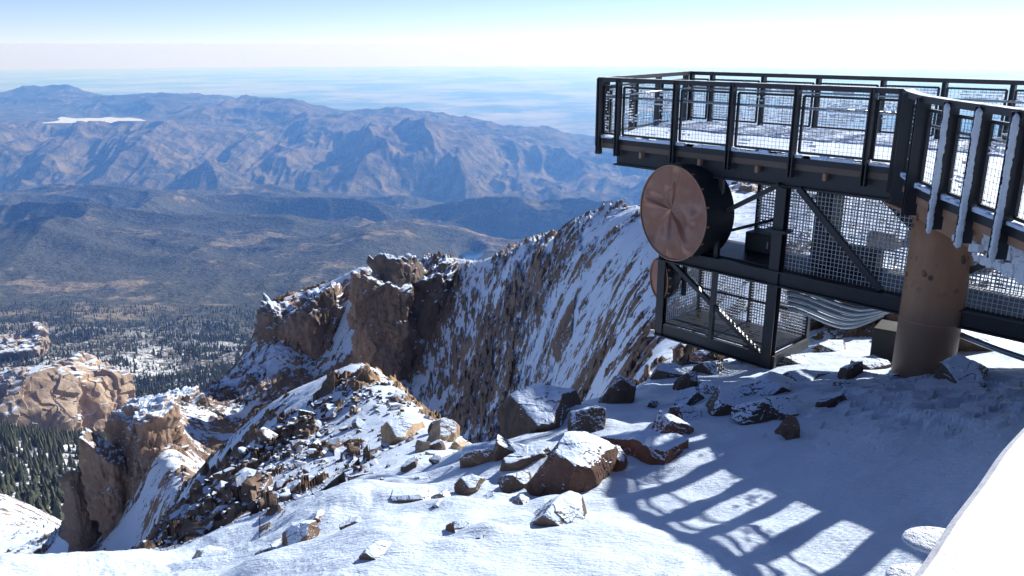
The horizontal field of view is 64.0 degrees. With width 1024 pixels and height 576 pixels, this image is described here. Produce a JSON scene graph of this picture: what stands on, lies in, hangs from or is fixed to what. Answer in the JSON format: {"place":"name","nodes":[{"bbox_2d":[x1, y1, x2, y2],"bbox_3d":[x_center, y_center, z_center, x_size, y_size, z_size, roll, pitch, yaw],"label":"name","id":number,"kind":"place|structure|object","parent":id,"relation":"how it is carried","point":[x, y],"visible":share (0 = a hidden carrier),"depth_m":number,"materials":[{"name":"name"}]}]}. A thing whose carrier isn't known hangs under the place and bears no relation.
{"place":"outdoors","nodes":[
{"label":"outdoors","id":0,"kind":"place"},
{"bbox_2d":[44,117,144,122],"bbox_3d":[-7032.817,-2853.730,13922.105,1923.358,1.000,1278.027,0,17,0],"label":"water","id":1,"kind":"structure","parent":0,"point":[74,120],"depth_m":14023.21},
{"bbox_2d":[461,251,482,260],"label":"water","id":2,"kind":"structure","parent":0,"point":[472,255],"depth_m":5069.68,"materials":[{"name":"blue liquid"}]},
{"bbox_2d":[0,181,1023,575],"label":"mountain ground","id":3,"kind":"structure","parent":0,"point":[862,479],"depth_m":9.17,"materials":[{"name":"snow"}]},
{"bbox_2d":[56,469,97,552],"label":"rock pinnacle","id":4,"kind":"object","parent":3,"relation":"on","point":[78,532],"visible":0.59,"depth_m":80.82,"materials":[{"name":"stone"}]},
{"bbox_2d":[76,427,127,539],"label":"rock pinnacle","id":5,"kind":"object","parent":3,"relation":"on","point":[103,467],"visible":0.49,"depth_m":80.16,"materials":[{"name":"stone"}]},
{"bbox_2d":[104,392,194,510],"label":"rock pinnacle","id":6,"kind":"object","parent":3,"relation":"on","point":[141,432],"visible":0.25,"depth_m":81.54,"materials":[{"name":"stone"}]},
{"bbox_2d":[169,509,183,522],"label":"stone","id":7,"kind":"object","parent":3,"relation":"on","point":[174,515],"visible":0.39,"depth_m":29.49,"materials":[{"name":"stone"}]},
{"bbox_2d":[168,386,215,412],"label":"rock crag","id":8,"kind":"structure","parent":3,"relation":"on","point":[192,395],"depth_m":109.62,"materials":[{"name":"stone"}]},
{"bbox_2d":[186,502,202,515],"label":"stone","id":9,"kind":"object","parent":3,"relation":"on","point":[190,509],"visible":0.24,"depth_m":25.83,"materials":[{"name":"stone"}]},
{"bbox_2d":[194,476,206,487],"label":"stone","id":10,"kind":"object","parent":3,"relation":"on","point":[198,480],"visible":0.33,"depth_m":32.27,"materials":[{"name":"stone"}]},
{"bbox_2d":[192,545,226,558],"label":"boulder","id":11,"kind":"object","parent":3,"relation":"on","point":[205,550],"visible":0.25,"depth_m":7.36,"materials":[{"name":"beige stone"}]},
{"bbox_2d":[212,465,236,480],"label":"stone","id":12,"kind":"object","parent":3,"relation":"on","point":[217,475],"visible":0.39,"depth_m":26.51,"materials":[{"name":"stone"}]},
{"bbox_2d":[231,471,250,490],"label":"stone","id":13,"kind":"object","parent":3,"relation":"on","point":[241,478],"visible":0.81,"depth_m":22.44,"materials":[{"name":"stone"}]},
{"bbox_2d":[238,447,247,459],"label":"stone","id":14,"kind":"object","parent":3,"relation":"on","point":[243,452],"visible":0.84,"depth_m":29.28,"materials":[{"name":"stone"}]},
{"bbox_2d":[234,467,256,475],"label":"stone","id":15,"kind":"object","parent":3,"relation":"on","point":[252,471],"visible":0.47,"depth_m":23.11,"materials":[{"name":"stone"}]},
{"bbox_2d":[256,427,277,441],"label":"stone","id":16,"kind":"object","parent":3,"relation":"on","point":[265,434],"visible":0.99,"depth_m":27.77,"materials":[{"name":"stone"}]},
{"bbox_2d":[255,539,281,554],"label":"boulder","id":17,"kind":"object","parent":3,"relation":"on","point":[273,545],"visible":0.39,"depth_m":6.67,"materials":[{"name":"stone"}]},
{"bbox_2d":[252,293,302,354],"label":"rock crag","id":18,"kind":"structure","parent":3,"relation":"on","point":[270,315],"depth_m":125.95,"materials":[{"name":"stone"}]},
{"bbox_2d":[272,480,284,490],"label":"stone","id":19,"kind":"object","parent":3,"relation":"on","point":[279,484],"visible":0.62,"depth_m":21.18,"materials":[{"name":"stone"}]},
{"bbox_2d":[279,492,291,501],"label":"stone","id":20,"kind":"object","parent":3,"relation":"on","point":[285,496],"visible":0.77,"depth_m":18.33,"materials":[{"name":"stone"}]},
{"bbox_2d":[289,439,310,450],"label":"stone","id":21,"kind":"object","parent":3,"relation":"on","point":[294,444],"visible":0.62,"depth_m":25.70,"materials":[{"name":"stone"}]},
{"bbox_2d":[282,520,319,546],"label":"boulder","id":22,"kind":"object","parent":3,"relation":"on","point":[301,531],"visible":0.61,"depth_m":6.63,"materials":[{"name":"stone"}]},
{"bbox_2d":[142,369,468,550],"bbox_3d":[-11.667,9.565,35.999,9.821,30.168,52.558,-8,19,-26],"label":"rubble","id":23,"kind":"object","parent":3,"relation":"on","point":[266,475],"visible":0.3,"depth_m":25.98,"materials":[{"name":"stone"}]},
{"bbox_2d":[298,409,314,418],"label":"stone","id":24,"kind":"object","parent":3,"relation":"on","point":[301,412],"visible":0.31,"depth_m":28.83,"materials":[{"name":"stone"}]},
{"bbox_2d":[276,281,345,358],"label":"rock crag","id":25,"kind":"structure","parent":3,"relation":"on","point":[310,323],"depth_m":124.41,"materials":[{"name":"stone"}]},
{"bbox_2d":[306,509,324,521],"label":"boulder","id":26,"kind":"object","parent":3,"relation":"on","point":[317,515],"visible":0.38,"depth_m":7.11,"materials":[{"name":"white stone"}]},
{"bbox_2d":[325,407,338,420],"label":"stone","id":27,"kind":"object","parent":3,"relation":"on","point":[332,413],"visible":1,"depth_m":27.74,"materials":[{"name":"stone"}]},
{"bbox_2d":[339,517,363,529],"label":"boulder","id":28,"kind":"object","parent":3,"relation":"on","point":[350,521],"visible":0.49,"depth_m":6.62,"materials":[{"name":"stone"}]},
{"bbox_2d":[351,418,364,427],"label":"stone","id":29,"kind":"object","parent":3,"relation":"on","point":[356,422],"visible":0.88,"depth_m":25.96,"materials":[{"name":"stone"}]},
{"bbox_2d":[359,540,391,559],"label":"boulder","id":30,"kind":"object","parent":3,"relation":"on","point":[376,550],"visible":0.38,"depth_m":5.49,"materials":[{"name":"stone"}]},
{"bbox_2d":[347,271,413,381],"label":"rock crag","id":31,"kind":"structure","parent":3,"relation":"on","point":[378,315],"depth_m":113.76,"materials":[{"name":"stone"}]},
{"bbox_2d":[385,390,405,401],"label":"stone","id":32,"kind":"object","parent":3,"relation":"on","point":[400,393],"visible":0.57,"depth_m":28.14,"materials":[{"name":"beige stone"}]},
{"bbox_2d":[366,253,427,361],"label":"rock crag","id":33,"kind":"structure","parent":3,"relation":"on","point":[401,271],"depth_m":117.32,"materials":[{"name":"stone"}]},
{"bbox_2d":[380,417,424,445],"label":"boulder","id":34,"kind":"object","parent":3,"relation":"on","point":[396,431],"visible":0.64,"depth_m":21.83,"materials":[{"name":"beige stone"}]},
{"bbox_2d":[400,456,417,471],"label":"stone","id":35,"kind":"object","parent":3,"relation":"on","point":[409,465],"visible":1,"depth_m":13.00,"materials":[{"name":"stone"}]},
{"bbox_2d":[391,486,433,502],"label":"boulder","id":36,"kind":"object","parent":3,"relation":"on","point":[407,494],"visible":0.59,"depth_m":7.39,"materials":[{"name":"stone"}]},
{"bbox_2d":[415,440,429,453],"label":"boulder","id":37,"kind":"object","parent":3,"relation":"on","point":[421,446],"visible":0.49,"depth_m":17.90,"materials":[{"name":"beige stone"}]},
{"bbox_2d":[429,455,440,464],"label":"stone","id":38,"kind":"object","parent":3,"relation":"on","point":[436,459],"visible":0.86,"depth_m":12.86,"materials":[{"name":"stone"}]},
{"bbox_2d":[415,254,458,340],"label":"rock crag","id":39,"kind":"structure","parent":3,"relation":"on","point":[431,291],"depth_m":118.85,"materials":[{"name":"stone"}]},
{"bbox_2d":[430,439,445,449],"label":"stone","id":40,"kind":"object","parent":3,"relation":"on","point":[439,444],"visible":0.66,"depth_m":17.92,"materials":[{"name":"stone"}]},
{"bbox_2d":[431,489,450,498],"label":"boulder","id":41,"kind":"object","parent":3,"relation":"on","point":[444,493],"visible":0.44,"depth_m":7.44,"materials":[{"name":"stone"}]},
{"bbox_2d":[426,417,459,442],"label":"boulder","id":42,"kind":"object","parent":3,"relation":"on","point":[445,429],"visible":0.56,"depth_m":19.43,"materials":[{"name":"beige stone"}]},
{"bbox_2d":[445,519,472,532],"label":"boulder","id":43,"kind":"object","parent":3,"relation":"on","point":[455,526],"visible":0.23,"depth_m":5.88,"materials":[{"name":"red stone"}]},
{"bbox_2d":[450,439,468,449],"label":"stone","id":44,"kind":"object","parent":3,"relation":"on","point":[460,444],"visible":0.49,"depth_m":18.24,"materials":[{"name":"beige stone"}]},
{"bbox_2d":[454,474,484,495],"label":"boulder","id":45,"kind":"object","parent":3,"relation":"on","point":[469,484],"visible":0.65,"depth_m":7.63,"materials":[{"name":"stone"}]},
{"bbox_2d":[459,441,495,468],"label":"boulder","id":46,"kind":"object","parent":3,"relation":"on","point":[474,454],"visible":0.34,"depth_m":8.41,"materials":[{"name":"stone"}]},
{"bbox_2d":[492,434,516,460],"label":"boulder","id":47,"kind":"object","parent":3,"relation":"on","point":[504,447],"visible":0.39,"depth_m":8.30,"materials":[{"name":"stone"}]},
{"bbox_2d":[498,471,530,493],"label":"boulder","id":48,"kind":"object","parent":3,"relation":"on","point":[512,482],"visible":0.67,"depth_m":7.51,"materials":[{"name":"stone"}]},
{"bbox_2d":[513,494,531,504],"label":"boulder","id":49,"kind":"object","parent":3,"relation":"on","point":[521,499],"visible":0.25,"depth_m":6.74,"materials":[{"name":"red stone"}]},
{"bbox_2d":[499,445,550,471],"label":"boulder","id":50,"kind":"object","parent":3,"relation":"on","point":[524,456],"visible":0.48,"depth_m":7.98,"materials":[{"name":"stone"}]},
{"bbox_2d":[496,383,580,439],"bbox_3d":[0.447,1.681,10.184,1.150,0.867,1.011,-1,21,-24],"label":"boulder","id":51,"kind":"object","parent":3,"relation":"on","point":[536,407],"visible":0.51,"depth_m":9.97,"materials":[{"name":"stone"}]},
{"bbox_2d":[530,491,586,526],"bbox_3d":[0.337,1.724,6.093,0.517,0.359,0.480,5,17,15],"label":"boulder","id":52,"kind":"object","parent":3,"relation":"on","point":[567,507],"visible":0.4,"depth_m":5.96,"materials":[{"name":"stone"}]},
{"bbox_2d":[524,431,617,496],"bbox_3d":[0.596,1.666,7.261,0.897,0.664,0.579,-9,19,-26],"label":"boulder","id":53,"kind":"object","parent":3,"relation":"on","point":[578,461],"visible":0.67,"depth_m":7.06,"materials":[{"name":"red stone"}]},
{"bbox_2d":[567,406,605,432],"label":"boulder","id":54,"kind":"object","parent":3,"relation":"on","point":[588,419],"visible":0.51,"depth_m":9.11,"materials":[{"name":"stone"}]},
{"bbox_2d":[598,374,635,403],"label":"boulder","id":55,"kind":"object","parent":3,"relation":"on","point":[621,389],"visible":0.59,"depth_m":10.87,"materials":[{"name":"stone"}]},
{"bbox_2d":[612,444,627,471],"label":"boulder","id":56,"kind":"object","parent":3,"relation":"on","point":[621,463],"visible":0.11,"depth_m":7.53,"materials":[{"name":"red stone"}]},
{"bbox_2d":[600,429,688,464],"bbox_3d":[1.284,1.647,8.003,0.959,0.502,0.674,4,9,43],"label":"boulder","id":57,"kind":"object","parent":3,"relation":"on","point":[650,447],"visible":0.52,"depth_m":7.81,"materials":[{"name":"red stone"}]},
{"bbox_2d":[650,361,688,379],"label":"boulder","id":58,"kind":"object","parent":3,"relation":"on","point":[666,370],"visible":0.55,"depth_m":12.98,"materials":[{"name":"stone"}]},
{"bbox_2d":[651,410,693,434],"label":"boulder","id":59,"kind":"object","parent":3,"relation":"on","point":[665,422],"visible":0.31,"depth_m":8.68,"materials":[{"name":"red stone"}]},
{"bbox_2d":[673,343,687,358],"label":"stone","id":60,"kind":"object","parent":3,"relation":"on","point":[678,346],"visible":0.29,"depth_m":27.14,"materials":[{"name":"red stone"}]},
{"bbox_2d":[668,404,701,420],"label":"boulder","id":61,"kind":"object","parent":3,"relation":"on","point":[685,412],"visible":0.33,"depth_m":9.59,"materials":[{"name":"red stone"}]},
{"bbox_2d":[672,371,697,389],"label":"boulder","id":62,"kind":"object","parent":3,"relation":"on","point":[686,380],"visible":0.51,"depth_m":11.97,"materials":[{"name":"stone"}]},
{"bbox_2d":[674,387,705,405],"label":"boulder","id":63,"kind":"object","parent":3,"relation":"on","point":[691,396],"visible":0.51,"depth_m":10.64,"materials":[{"name":"stone"}]},
{"bbox_2d":[690,350,708,361],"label":"stone","id":64,"kind":"object","parent":3,"relation":"on","point":[697,356],"visible":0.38,"depth_m":22.71,"materials":[{"name":"red stone"}]},
{"bbox_2d":[692,360,724,374],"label":"boulder","id":65,"kind":"object","parent":3,"relation":"on","point":[712,367],"visible":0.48,"depth_m":12.93,"materials":[{"name":"stone"}]},
{"bbox_2d":[698,381,718,393],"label":"boulder","id":66,"kind":"object","parent":3,"relation":"on","point":[705,387],"visible":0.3,"depth_m":11.32,"materials":[{"name":"stone"}]},
{"bbox_2d":[705,385,749,415],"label":"boulder","id":67,"kind":"object","parent":3,"relation":"on","point":[722,401],"visible":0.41,"depth_m":9.81,"materials":[{"name":"stone"}]},
{"bbox_2d":[730,395,798,424],"bbox_3d":[2.937,1.468,9.402,1.017,0.504,0.743,5,19,-25],"label":"boulder","id":68,"kind":"object","parent":3,"relation":"on","point":[767,409],"visible":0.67,"depth_m":9.13,"materials":[{"name":"stone"}]},
{"bbox_2d":[732,371,796,396],"bbox_3d":[3.525,1.391,11.055,1.102,0.436,0.533,-7,18,-21],"label":"boulder","id":69,"kind":"object","parent":3,"relation":"on","point":[769,383],"visible":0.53,"depth_m":10.88,"materials":[{"name":"stone"}]},
{"bbox_2d":[775,416,799,439],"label":"boulder","id":70,"kind":"object","parent":3,"relation":"on","point":[788,428],"visible":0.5,"depth_m":8.32,"materials":[{"name":"stone"}]},
{"bbox_2d":[776,354,807,365],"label":"boulder","id":71,"kind":"object","parent":3,"relation":"on","point":[793,359],"visible":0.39,"depth_m":13.35,"materials":[{"name":"stone"}]},
{"bbox_2d":[783,369,828,380],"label":"boulder","id":72,"kind":"object","parent":3,"relation":"on","point":[803,375],"visible":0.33,"depth_m":11.71,"materials":[{"name":"stone"}]},
{"bbox_2d":[595,71,1023,377],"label":"viewing platform","id":73,"kind":"structure","parent":3,"relation":"on","point":[948,241],"depth_m":11.19,"materials":[{"name":"paint"}]},
{"bbox_2d":[601,134,1023,231],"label":"snow strip","id":74,"kind":"object","parent":73,"relation":"on","point":[981,211],"visible":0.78,"depth_m":11.73,"materials":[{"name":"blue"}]},
{"bbox_2d":[608,120,1023,221],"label":"snow","id":75,"kind":"structure","parent":73,"relation":"on","point":[713,130],"depth_m":13.84,"materials":[{"name":"snow"}]},
{"bbox_2d":[656,179,1023,367],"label":"equipment cage","id":76,"kind":"object","parent":73,"relation":"attached to","point":[986,311],"visible":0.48,"depth_m":12.43,"materials":[{"name":"paint"}]},
{"bbox_2d":[640,164,734,260],"bbox_3d":[3.087,-1.320,13.910,1.111,1.608,1.608,-10,19,-31],"label":"dish antenna","id":77,"kind":"object","parent":76,"relation":"attached to","point":[684,215],"visible":0.99,"depth_m":13.47,"materials":[{"name":"orange metal"}]},
{"bbox_2d":[650,260,808,369],"bbox_3d":[3.786,0.285,14.200,1.377,1.448,2.448,-16,23,-42],"label":"hanging cage","id":78,"kind":"object","parent":76,"relation":"hanging from","point":[732,329],"visible":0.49,"depth_m":14.34,"materials":[{"name":"paint"}]},
{"bbox_2d":[650,257,687,298],"bbox_3d":[2.888,-0.223,14.717,0.562,0.831,0.762,-4,17,-14],"label":"dish antenna","id":79,"kind":"object","parent":78,"relation":"attached to","point":[673,277],"visible":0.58,"depth_m":14.50,"materials":[{"name":"orange metal"}]},
{"bbox_2d":[744,228,787,253],"bbox_3d":[4.269,-0.781,13.811,0.449,0.320,0.560,-15,22,-41],"label":"equipment cabinet","id":80,"kind":"object","parent":76,"relation":"on","point":[758,240],"visible":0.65,"depth_m":13.72,"materials":[{"name":"metal"}]},
{"bbox_2d":[811,192,844,264],"bbox_3d":[4.969,-0.980,12.905,0.449,1.200,0.260,-15,22,-41],"label":"equipment cabinet","id":81,"kind":"object","parent":76,"relation":"on","point":[820,232],"visible":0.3,"depth_m":12.80,"materials":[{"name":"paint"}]},
{"bbox_2d":[787,290,883,315],"bbox_3d":[5.082,0.221,12.580,1.706,0.359,0.068,11,20,33],"label":"conduit pipe","id":82,"kind":"object","parent":76,"relation":"attached to","point":[826,305],"visible":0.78,"depth_m":12.67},
{"bbox_2d":[788,306,883,328],"bbox_3d":[5.045,0.446,12.825,1.416,0.357,0.068,10,19,31],"label":"conduit pipe","id":83,"kind":"object","parent":76,"relation":"attached to","point":[818,318],"visible":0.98,"depth_m":12.88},
{"bbox_2d":[787,296,887,320],"bbox_3d":[5.070,0.296,12.661,1.609,0.358,0.068,11,20,32],"label":"conduit pipe","id":84,"kind":"object","parent":76,"relation":"attached to","point":[825,310],"visible":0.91,"depth_m":12.73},
{"bbox_2d":[787,301,888,324],"bbox_3d":[5.057,0.371,12.743,1.512,0.358,0.068,11,20,31],"label":"conduit pipe","id":85,"kind":"object","parent":76,"relation":"attached to","point":[823,315],"visible":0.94,"depth_m":12.79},
{"bbox_2d":[804,293,874,311],"bbox_3d":[5.094,0.145,12.498,1.803,0.359,0.068,11,20,34],"label":"conduit pipe","id":86,"kind":"object","parent":76,"relation":"attached to","point":[850,307],"visible":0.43,"depth_m":12.51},
{"bbox_2d":[829,243,884,272],"bbox_3d":[5.337,-0.479,12.801,0.329,0.340,0.800,-15,22,-41],"label":"equipment cabinet","id":87,"kind":"object","parent":76,"relation":"on","point":[862,249],"visible":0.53,"depth_m":12.63,"materials":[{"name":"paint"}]},
{"bbox_2d":[914,428,1023,575],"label":"parapet ledge","id":88,"kind":"object","parent":73,"relation":"on","point":[982,534],"visible":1,"depth_m":1.05,"materials":[{"name":"paint"}]},
{"bbox_2d":[885,563,921,575],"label":"snow pad","id":89,"kind":"object","parent":88,"relation":"on","point":[905,569],"visible":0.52,"depth_m":1.06,"materials":[{"name":"white"}]},
{"bbox_2d":[902,526,944,553],"bbox_3d":[0.589,0.349,1.135,0.092,0.011,0.068,0,17,0],"label":"snow pad","id":90,"kind":"object","parent":88,"relation":"on","point":[924,539],"visible":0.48,"depth_m":1.13,"materials":[{"name":"white"}]},
{"bbox_2d":[960,332,1023,360],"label":"conduit pipe","id":91,"kind":"object","parent":73,"relation":"attached to","point":[990,346],"visible":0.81,"depth_m":10.89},
{"bbox_2d":[812,339,845,351],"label":"boulder","id":92,"kind":"object","parent":3,"relation":"on","point":[829,345],"visible":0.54,"depth_m":14.35,"materials":[{"name":"stone"}]},
{"bbox_2d":[815,392,846,407],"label":"boulder","id":93,"kind":"object","parent":3,"relation":"on","point":[831,400],"visible":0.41,"depth_m":9.62,"materials":[{"name":"stone"}]},
{"bbox_2d":[778,228,899,330],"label":"stone wall","id":94,"kind":"structure","parent":3,"relation":"on","point":[815,324],"depth_m":17.12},
{"bbox_2d":[832,379,853,388],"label":"boulder","id":95,"kind":"object","parent":3,"relation":"on","point":[842,383],"visible":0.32,"depth_m":10.68,"materials":[{"name":"stone"}]},
{"bbox_2d":[837,361,862,379],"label":"boulder","id":96,"kind":"object","parent":3,"relation":"on","point":[851,370],"visible":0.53,"depth_m":11.48,"materials":[{"name":"stone"}]},
{"bbox_2d":[850,355,891,369],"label":"boulder","id":97,"kind":"object","parent":3,"relation":"on","point":[872,362],"visible":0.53,"depth_m":12.18,"materials":[{"name":"stone"}]},
{"bbox_2d":[870,319,897,361],"bbox_3d":[6.020,1.005,12.979,0.532,0.840,0.559,12,20,34],"label":"concrete footing","id":98,"kind":"object","parent":3,"relation":"on","point":[883,339],"visible":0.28,"depth_m":12.78,"materials":[{"name":"concrete"}]},
{"bbox_2d":[933,354,989,386],"bbox_3d":[5.748,1.127,10.423,0.656,0.485,1.167,20,19,35],"label":"boulder","id":99,"kind":"object","parent":3,"relation":"on","point":[957,368],"visible":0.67,"depth_m":10.25,"materials":[{"name":"stone"}]},
{"bbox_2d":[958,329,1023,351],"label":"boulder","id":100,"kind":"object","parent":3,"relation":"on","point":[965,346],"visible":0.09,"depth_m":12.76,"materials":[{"name":"stone"}]},
{"bbox_2d":[0,66,1023,508],"bbox_3d":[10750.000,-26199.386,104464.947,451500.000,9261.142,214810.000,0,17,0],"label":"terrain","id":101,"kind":"structure","parent":0,"point":[238,188],"depth_m":10476.82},
{"bbox_2d":[4,476,14,493],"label":"conifer tree","id":102,"kind":"object","parent":101,"relation":"on","point":[9,486],"visible":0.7,"depth_m":438.59,"materials":[{"name":"green plant"}]},
{"bbox_2d":[17,462,27,481],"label":"conifer tree","id":103,"kind":"object","parent":101,"relation":"on","point":[21,471],"visible":0.89,"depth_m":466.72,"materials":[{"name":"green plant"}]},
{"bbox_2d":[0,322,50,359],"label":"granite crag","id":104,"kind":"structure","parent":101,"relation":"on","point":[34,340],"depth_m":1565.15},
{"bbox_2d":[0,364,82,431],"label":"granite crag","id":105,"kind":"structure","parent":101,"relation":"on","point":[42,396],"depth_m":947.48,"materials":[{"name":"stone"}]},
{"bbox_2d":[41,495,51,515],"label":"conifer tree","id":106,"kind":"object","parent":101,"relation":"on","point":[45,503],"visible":0.56,"depth_m":379.58,"materials":[{"name":"green plant"}]},
{"bbox_2d":[51,500,64,520],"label":"conifer tree","id":107,"kind":"object","parent":101,"relation":"on","point":[58,513],"visible":0.61,"depth_m":342.19,"materials":[{"name":"green plant"}]},
{"bbox_2d":[56,351,135,433],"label":"granite crag","id":108,"kind":"structure","parent":101,"relation":"on","point":[107,388],"depth_m":1071.49,"materials":[{"name":"stone"}]},
{"bbox_2d":[0,300,257,475],"bbox_3d":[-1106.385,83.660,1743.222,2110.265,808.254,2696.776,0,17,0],"label":"forest","id":109,"kind":"object","parent":101,"relation":"on","point":[51,442],"visible":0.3,"depth_m":1639.16,"materials":[{"name":"plant"}]},
{"bbox_2d":[0,0,1023,69],"label":"sky","id":110,"kind":"structure","parent":0,"point":[35,34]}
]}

